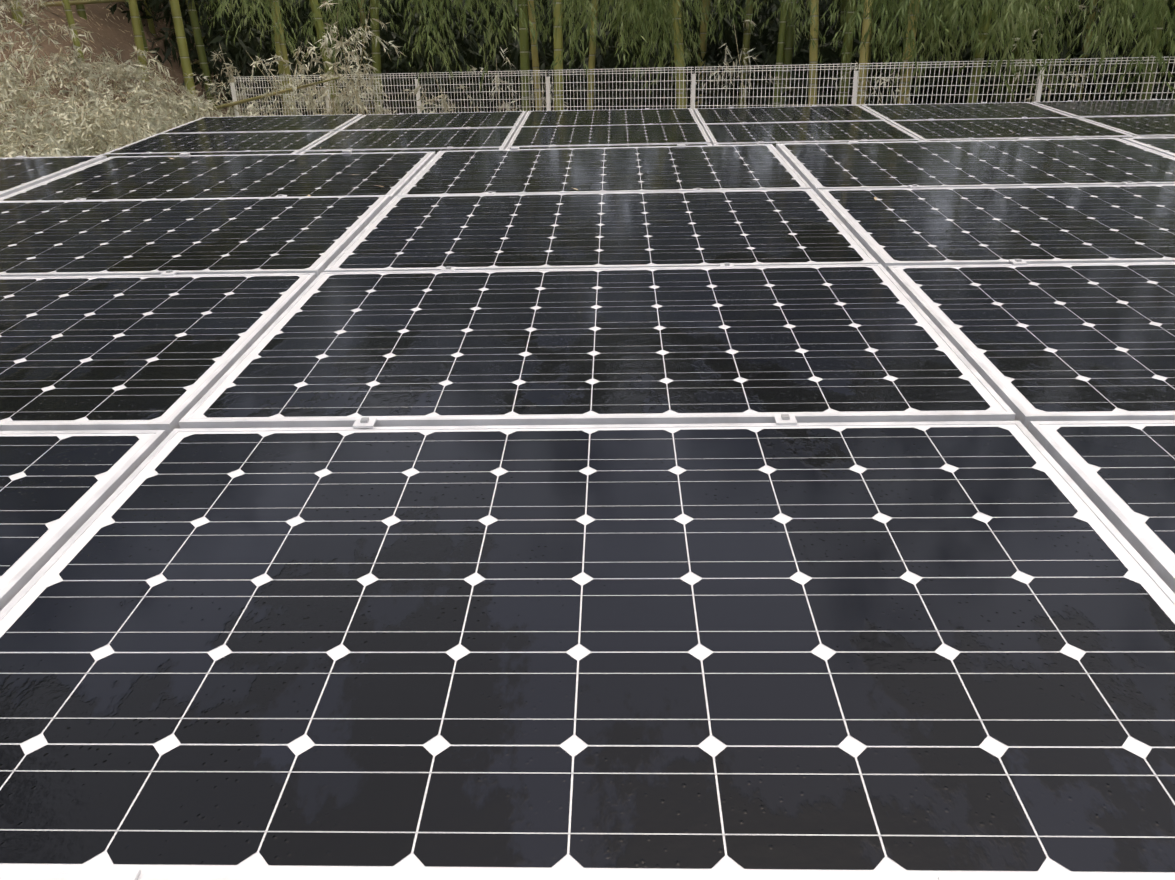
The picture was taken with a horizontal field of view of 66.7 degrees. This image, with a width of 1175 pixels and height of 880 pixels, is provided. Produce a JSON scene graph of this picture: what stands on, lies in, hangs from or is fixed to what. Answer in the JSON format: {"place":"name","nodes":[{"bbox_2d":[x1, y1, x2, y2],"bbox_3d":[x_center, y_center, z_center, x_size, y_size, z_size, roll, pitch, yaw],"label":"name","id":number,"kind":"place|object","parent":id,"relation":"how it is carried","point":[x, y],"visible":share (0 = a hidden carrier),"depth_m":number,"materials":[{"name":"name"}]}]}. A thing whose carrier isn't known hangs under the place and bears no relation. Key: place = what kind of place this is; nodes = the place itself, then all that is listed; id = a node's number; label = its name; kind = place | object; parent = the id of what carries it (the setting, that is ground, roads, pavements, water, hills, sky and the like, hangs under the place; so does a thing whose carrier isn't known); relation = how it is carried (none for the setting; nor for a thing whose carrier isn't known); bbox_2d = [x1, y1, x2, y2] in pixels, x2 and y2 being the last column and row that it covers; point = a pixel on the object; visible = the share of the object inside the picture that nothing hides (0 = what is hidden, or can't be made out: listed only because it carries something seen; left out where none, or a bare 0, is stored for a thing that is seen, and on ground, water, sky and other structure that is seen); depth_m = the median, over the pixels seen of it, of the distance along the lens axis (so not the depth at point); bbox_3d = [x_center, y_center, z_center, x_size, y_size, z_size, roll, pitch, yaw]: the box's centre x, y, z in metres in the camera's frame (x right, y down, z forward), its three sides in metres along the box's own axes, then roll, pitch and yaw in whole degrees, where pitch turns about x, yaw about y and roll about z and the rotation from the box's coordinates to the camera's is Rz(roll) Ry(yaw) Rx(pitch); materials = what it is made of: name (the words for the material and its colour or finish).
{"place":"outdoors","nodes":[
{"label":"outdoors","id":0,"kind":"place"},
{"bbox_2d":[0,0,749,157],"bbox_3d":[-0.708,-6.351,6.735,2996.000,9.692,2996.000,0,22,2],"label":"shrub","id":1,"kind":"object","parent":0,"point":[110,32],"depth_m":16.44,"materials":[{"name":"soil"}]},
{"bbox_2d":[39,0,371,118],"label":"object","id":2,"kind":"object","parent":1,"relation":"on","point":[75,2],"visible":0.21,"depth_m":14.03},
{"bbox_2d":[0,0,729,143],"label":"leaf litter","id":3,"kind":"object","parent":1,"relation":"on","point":[115,48],"depth_m":16.48,"materials":[{"name":"brown plant"}]},
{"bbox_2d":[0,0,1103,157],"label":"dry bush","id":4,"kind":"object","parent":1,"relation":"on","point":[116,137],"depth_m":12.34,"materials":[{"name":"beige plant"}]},
{"bbox_2d":[0,137,1174,879],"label":"solar panels","id":5,"kind":"object","parent":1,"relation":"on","point":[794,511],"visible":1,"depth_m":1.46,"materials":[{"name":"black"}]},
{"bbox_2d":[10,0,1166,119],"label":"bamboo stalks","id":6,"kind":"object","parent":1,"relation":"on","point":[784,54],"visible":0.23,"depth_m":13.65,"materials":[{"name":"green plant"}]},
{"bbox_2d":[98,99,1174,157],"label":"solar panels","id":7,"kind":"object","parent":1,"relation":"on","point":[436,133],"visible":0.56,"depth_m":7.92,"materials":[{"name":"black"}]},
{"bbox_2d":[107,0,1174,115],"bbox_3d":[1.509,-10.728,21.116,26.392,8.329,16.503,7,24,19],"label":"bamboo foliage","id":8,"kind":"object","parent":1,"relation":"on","point":[763,44],"visible":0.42,"depth_m":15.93,"materials":[{"name":"green plant"}]},
{"bbox_2d":[230,56,1174,116],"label":"fence","id":9,"kind":"object","parent":1,"relation":"on","point":[692,97],"visible":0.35,"depth_m":11.22,"materials":[{"name":"white metal"}]}
]}

